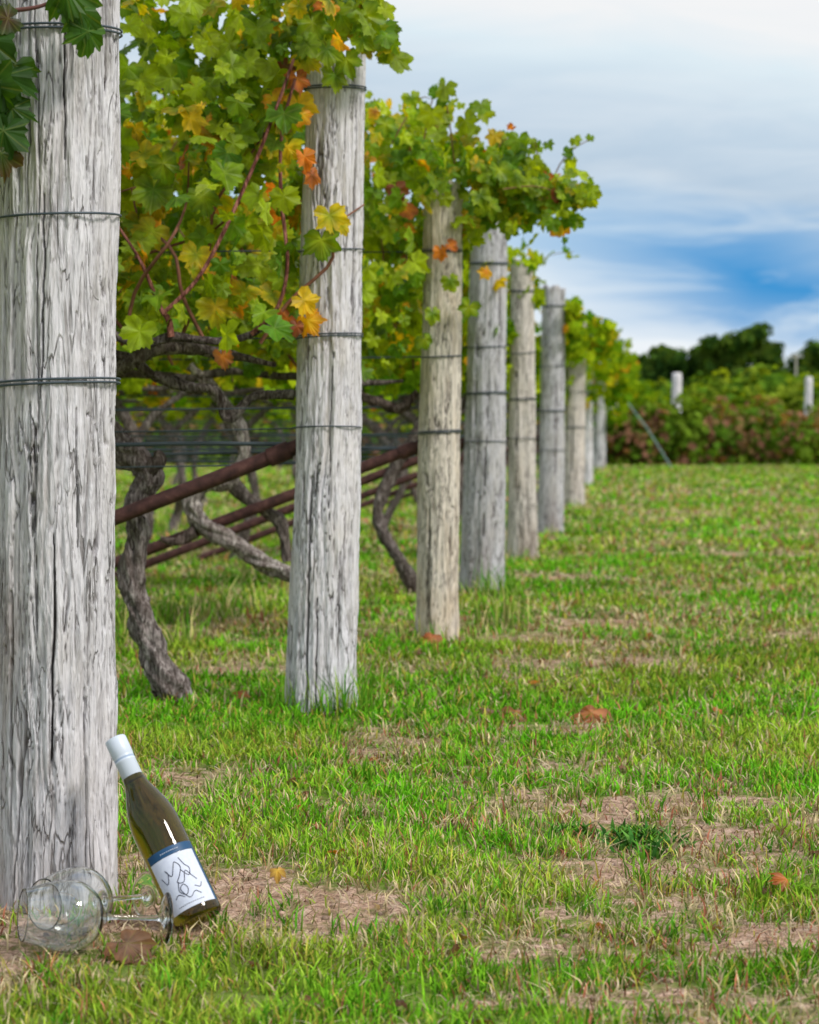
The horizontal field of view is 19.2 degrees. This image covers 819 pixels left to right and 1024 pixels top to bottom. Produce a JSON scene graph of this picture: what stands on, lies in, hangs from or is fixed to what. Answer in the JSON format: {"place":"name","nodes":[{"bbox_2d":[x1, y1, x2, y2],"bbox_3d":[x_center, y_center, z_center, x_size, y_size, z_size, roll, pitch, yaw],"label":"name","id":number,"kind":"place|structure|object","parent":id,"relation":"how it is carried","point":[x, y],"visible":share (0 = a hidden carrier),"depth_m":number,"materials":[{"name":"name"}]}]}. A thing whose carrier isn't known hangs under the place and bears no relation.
{"place":"outdoors","nodes":[
{"label":"outdoors","id":0,"kind":"place"},
{"bbox_2d":[0,447,818,1023],"bbox_3d":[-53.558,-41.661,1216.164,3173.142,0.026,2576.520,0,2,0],"label":"ground","id":1,"kind":"structure","parent":0,"point":[10,945],"depth_m":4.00,"materials":[{"name":"green plant"}]},
{"bbox_2d":[0,0,105,183],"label":"grapevine","id":2,"kind":"object","parent":1,"relation":"on","point":[83,28],"visible":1,"depth_m":3.61,"materials":[{"name":"green plant"}]},
{"bbox_2d":[0,0,122,911],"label":"wooden post","id":3,"kind":"object","parent":1,"relation":"on","point":[60,200],"visible":0.81,"depth_m":3.71,"materials":[{"name":"grey wood"}]},
{"bbox_2d":[17,879,172,952],"bbox_3d":[-0.447,0.576,3.442,0.210,0.103,0.103,5,0,-20],"label":"wine glass","id":4,"kind":"object","parent":1,"relation":"on","point":[56,916],"visible":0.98,"depth_m":3.39,"materials":[{"name":"clear glass"}]},
{"bbox_2d":[32,866,161,924],"bbox_3d":[-0.459,0.572,3.565,0.103,0.103,0.210,2,-2,40],"label":"wine glass","id":5,"kind":"object","parent":1,"relation":"on","point":[144,895],"visible":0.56,"depth_m":3.54,"materials":[{"name":"clear glass"}]},
{"bbox_2d":[106,734,220,930],"bbox_3d":[-0.378,0.473,3.617,0.075,0.309,0.076,-25,-19,-10],"label":"wine bottle","id":6,"kind":"object","parent":1,"relation":"on","point":[173,864],"visible":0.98,"depth_m":3.58,"materials":[{"name":"glass"}]},
{"bbox_2d":[115,0,413,703],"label":"grapevine","id":7,"kind":"object","parent":1,"relation":"on","point":[245,127],"visible":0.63,"depth_m":6.20,"materials":[{"name":"green plant"}]},
{"bbox_2d":[115,211,509,593],"bbox_3d":[-1.726,-0.498,10.879,4.393,1.899,1.248,0,2,0],"label":"grapevine","id":8,"kind":"object","parent":1,"relation":"on","point":[409,372],"visible":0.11,"depth_m":10.89,"materials":[{"name":"green plant"}]},
{"bbox_2d":[285,54,366,714],"bbox_3d":[-0.225,-0.271,6.375,0.226,1.885,0.191,0,2,0],"label":"wooden post","id":9,"kind":"object","parent":1,"relation":"on","point":[323,608],"visible":0.84,"depth_m":6.31,"materials":[{"name":"grey wood"}]},
{"bbox_2d":[115,439,295,525],"bbox_3d":[-1.206,0.179,6.450,1.866,0.757,0.050,0,2,2],"label":"brace pipe","id":10,"kind":"object","parent":9,"relation":"attached to","point":[277,454],"visible":0.66,"depth_m":6.40,"materials":[{"name":"brown metal"}]},
{"bbox_2d":[115,88,299,467],"bbox_3d":[-1.785,-0.621,6.418,3.101,1.009,0.075,0,2,0],"label":"trellis wire","id":11,"kind":"object","parent":9,"relation":"attached to","point":[135,444],"visible":0.41,"depth_m":6.41,"materials":[{"name":"grey metal"}]},
{"bbox_2d":[118,237,579,560],"bbox_3d":[-1.735,-0.629,13.532,5.363,1.965,1.264,0,2,0],"label":"grapevine","id":12,"kind":"object","parent":1,"relation":"on","point":[534,261],"visible":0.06,"depth_m":13.49,"materials":[{"name":"green plant"}]},
{"bbox_2d":[119,276,590,533],"bbox_3d":[-2.154,-0.723,16.786,6.822,1.932,1.392,0,2,0],"label":"grapevine","id":13,"kind":"object","parent":1,"relation":"on","point":[575,339],"visible":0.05,"depth_m":16.77,"materials":[{"name":"green plant"}]},
{"bbox_2d":[116,77,602,582],"bbox_3d":[-1.488,-0.500,8.548,4.308,2.048,1.348,0,2,0],"label":"grapevine","id":14,"kind":"object","parent":1,"relation":"on","point":[504,177],"visible":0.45,"depth_m":8.34,"materials":[{"name":"green plant"}]},
{"bbox_2d":[115,306,622,505],"bbox_3d":[-2.235,-1.017,22.840,8.498,2.094,1.363,0,2,0],"label":"grapevine","id":15,"kind":"object","parent":1,"relation":"on","point":[604,337],"visible":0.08,"depth_m":22.77,"materials":[{"name":"green plant"}]},
{"bbox_2d":[122,353,629,469],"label":"grapevine","id":16,"kind":"object","parent":1,"relation":"on","point":[620,419],"visible":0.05,"depth_m":43.10,"materials":[{"name":"green plant"}]},
{"bbox_2d":[115,321,641,485],"bbox_3d":[-2.434,-1.373,30.730,10.731,2.256,1.456,0,2,0],"label":"grapevine","id":17,"kind":"object","parent":1,"relation":"on","point":[626,374],"visible":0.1,"depth_m":30.57,"materials":[{"name":"green plant"}]},
{"bbox_2d":[143,373,658,434],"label":"grapevine","id":18,"kind":"object","parent":1,"relation":"on","point":[641,390],"visible":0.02,"depth_m":48.25,"materials":[{"name":"green plant"}]},
{"bbox_2d":[0,727,815,1023],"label":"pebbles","id":19,"kind":"object","parent":1,"relation":"on","point":[558,945],"visible":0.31,"depth_m":3.72,"materials":[{"name":"brown stone"}]},
{"bbox_2d":[415,180,462,640],"bbox_3d":[0.101,-0.278,8.467,0.171,1.754,0.160,0,2,0],"label":"wooden post","id":20,"kind":"object","parent":1,"relation":"on","point":[438,492],"visible":0.82,"depth_m":8.41,"materials":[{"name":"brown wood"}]},
{"bbox_2d":[115,440,417,567],"bbox_3d":[-0.866,0.111,8.541,1.865,0.747,0.050,0,2,2],"label":"brace pipe","id":21,"kind":"object","parent":20,"relation":"attached to","point":[406,450],"visible":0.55,"depth_m":8.51,"materials":[{"name":"brown metal"}]},
{"bbox_2d":[115,251,422,455],"bbox_3d":[-1.753,-0.557,8.505,3.700,0.724,0.060,0,2,0],"label":"trellis wire","id":22,"kind":"object","parent":20,"relation":"attached to","point":[375,448],"visible":0.31,"depth_m":8.49,"materials":[{"name":"grey metal"}]},
{"bbox_2d":[102,515,818,1023],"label":"fallen leaves","id":23,"kind":"object","parent":1,"relation":"on","point":[136,943],"visible":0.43,"depth_m":3.84,"materials":[{"name":"orange plant"}]},
{"bbox_2d":[122,392,818,465],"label":"shrub hedge","id":24,"kind":"object","parent":1,"relation":"on","point":[727,437],"visible":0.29,"depth_m":47.57,"materials":[{"name":"green plant"}]},
{"bbox_2d":[458,222,508,593],"bbox_3d":[0.332,-0.419,10.892,0.233,1.866,0.229,0,2,0],"label":"wooden post","id":25,"kind":"object","parent":1,"relation":"on","point":[483,511],"visible":0.77,"depth_m":10.82,"materials":[{"name":"grey wood"}]},
{"bbox_2d":[115,437,464,579],"bbox_3d":[-0.649,0.027,10.972,1.865,0.747,0.050,0,2,2],"label":"brace pipe","id":26,"kind":"object","parent":25,"relation":"attached to","point":[242,527],"visible":0.41,"depth_m":10.96,"materials":[{"name":"brown metal"}]},
{"bbox_2d":[116,264,469,462],"bbox_3d":[-1.822,-0.674,10.950,4.301,0.906,0.088,0,2,0],"label":"trellis wire","id":27,"kind":"object","parent":25,"relation":"attached to","point":[208,461],"visible":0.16,"depth_m":10.92,"materials":[{"name":"grey metal"}]},
{"bbox_2d":[213,368,818,458],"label":"vineyard hedge","id":28,"kind":"object","parent":1,"relation":"on","point":[738,393],"visible":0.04,"depth_m":56.48,"materials":[{"name":"green plant"}]},
{"bbox_2d":[506,257,538,560],"bbox_3d":[0.631,-0.499,13.508,0.185,1.843,0.182,0,2,0],"label":"wooden post","id":29,"kind":"object","parent":1,"relation":"on","point":[522,524],"visible":0.89,"depth_m":13.45,"materials":[{"name":"grey wood"}]},
{"bbox_2d":[117,291,508,446],"bbox_3d":[-1.917,-0.802,13.551,5.100,0.875,0.068,0,2,0],"label":"trellis wire","id":30,"kind":"object","parent":29,"relation":"attached to","point":[263,432],"visible":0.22,"depth_m":13.53,"materials":[{"name":"grey metal"}]},
{"bbox_2d":[196,436,507,559],"bbox_3d":[-0.334,-0.064,13.585,1.865,0.747,0.050,0,2,2],"label":"brace pipe","id":31,"kind":"object","parent":29,"relation":"attached to","point":[272,529],"visible":0.39,"depth_m":13.59,"materials":[{"name":"brown metal"}]},
{"bbox_2d":[537,284,565,533],"bbox_3d":[0.983,-0.635,16.772,0.207,1.888,0.206,0,2,0],"label":"wooden post","id":32,"kind":"object","parent":1,"relation":"on","point":[550,510],"visible":0.92,"depth_m":16.70,"materials":[{"name":"grey wood"}]},
{"bbox_2d":[133,411,539,454],"bbox_3d":[-2.320,-0.915,16.816,6.600,1.039,0.075,0,2,0],"label":"trellis wire","id":33,"kind":"object","parent":32,"relation":"attached to","point":[265,438],"visible":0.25,"depth_m":16.79,"materials":[{"name":"grey metal"}]},
{"bbox_2d":[290,434,538,530],"bbox_3d":[0.010,-0.178,16.847,1.865,0.747,0.050,0,2,2],"label":"brace pipe","id":34,"kind":"object","parent":32,"relation":"attached to","point":[413,485],"visible":0.2,"depth_m":16.84,"materials":[{"name":"brown metal"}]},
{"bbox_2d":[564,322,585,506],"bbox_3d":[1.558,-0.867,22.846,0.230,1.929,0.210,0,2,0],"label":"wooden post","id":35,"kind":"object","parent":1,"relation":"on","point":[574,462],"visible":0.66,"depth_m":22.78,"materials":[{"name":"grey wood"}]},
{"bbox_2d":[115,419,565,441],"bbox_3d":[-2.493,-1.069,22.901,8.100,0.819,0.086,0,2,0],"label":"trellis wire","id":36,"kind":"object","parent":35,"relation":"attached to","point":[259,428],"visible":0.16,"depth_m":22.87,"materials":[{"name":"grey metal"}]},
{"bbox_2d":[386,443,539,504],"bbox_3d":[0.582,-0.390,22.924,1.865,0.747,0.050,0,2,2],"label":"brace pipe","id":37,"kind":"object","parent":35,"relation":"attached to","point":[408,494],"visible":0.13,"depth_m":22.93,"materials":[{"name":"brown metal"}]},
{"bbox_2d":[584,365,592,484],"bbox_3d":[2.257,-1.227,30.651,0.149,2.105,0.157,0,2,0],"label":"wooden post","id":38,"kind":"object","parent":1,"relation":"on","point":[588,477],"visible":0.41,"depth_m":30.60,"materials":[{"name":"grey wood"}]},
{"bbox_2d":[145,420,565,447],"bbox_3d":[-2.796,-1.119,30.698,10.100,0.620,0.055,0,2,0],"label":"trellis wire","id":39,"kind":"object","parent":38,"relation":"attached to","point":[224,447],"visible":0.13,"depth_m":30.70,"materials":[{"name":"grey metal"}]},
{"bbox_2d":[593,362,605,468],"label":"wooden post","id":40,"kind":"object","parent":1,"relation":"on","point":[599,440],"visible":0.48,"depth_m":43.04,"materials":[{"name":"grey wood"}]},
{"bbox_2d":[223,431,400,444],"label":"trellis wire","id":41,"kind":"object","parent":40,"relation":"attached to","point":[292,431],"visible":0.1,"depth_m":43.16,"materials":[{"name":"grey metal"}]},
{"bbox_2d":[606,382,617,463],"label":"wooden post","id":42,"kind":"object","parent":1,"relation":"on","point":[608,429],"visible":0.06,"depth_m":48.32,"materials":[{"name":"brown wood"}]},
{"bbox_2d":[618,350,674,390],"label":"tree","id":43,"kind":"object","parent":1,"relation":"on","point":[666,374],"visible":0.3,"depth_m":148.83,"materials":[{"name":"green plant"}]},
{"bbox_2d":[621,395,671,466],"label":"guy wire","id":44,"kind":"object","parent":1,"relation":"on","point":[642,422],"visible":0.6,"depth_m":43.51,"materials":[{"name":"grey metal"}]},
{"bbox_2d":[640,343,687,386],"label":"tree","id":45,"kind":"object","parent":1,"relation":"on","point":[676,358],"visible":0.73,"depth_m":148.91,"materials":[{"name":"green plant"}]},
{"bbox_2d":[672,373,681,411],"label":"wooden post","id":46,"kind":"object","parent":1,"relation":"on","point":[676,384],"visible":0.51,"depth_m":49.86,"materials":[{"name":"grey wood"}]},
{"bbox_2d":[565,363,818,422],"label":"distant hedge","id":47,"kind":"object","parent":1,"relation":"on","point":[754,373],"visible":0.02,"depth_m":91.76,"materials":[{"name":"green plant"}]},
{"bbox_2d":[682,322,814,393],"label":"tree","id":48,"kind":"object","parent":1,"relation":"on","point":[733,353],"visible":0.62,"depth_m":148.63,"materials":[{"name":"green plant"}]},
{"bbox_2d":[789,353,802,375],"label":"utility pole","id":49,"kind":"object","parent":1,"relation":"on","point":[795,356],"visible":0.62,"depth_m":137.75,"materials":[{"name":"grey wood"}]},
{"bbox_2d":[786,338,818,378],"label":"tree","id":50,"kind":"object","parent":1,"relation":"on","point":[808,361],"visible":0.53,"depth_m":148.84,"materials":[{"name":"green plant"}]},
{"bbox_2d":[804,377,812,414],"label":"wooden post","id":51,"kind":"object","parent":1,"relation":"on","point":[808,388],"visible":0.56,"depth_m":50.88,"materials":[{"name":"grey wood"}]},
{"bbox_2d":[119,0,818,368],"label":"sky","id":52,"kind":"structure","parent":0,"point":[702,116],"materials":[{"name":"blue"}]}
]}

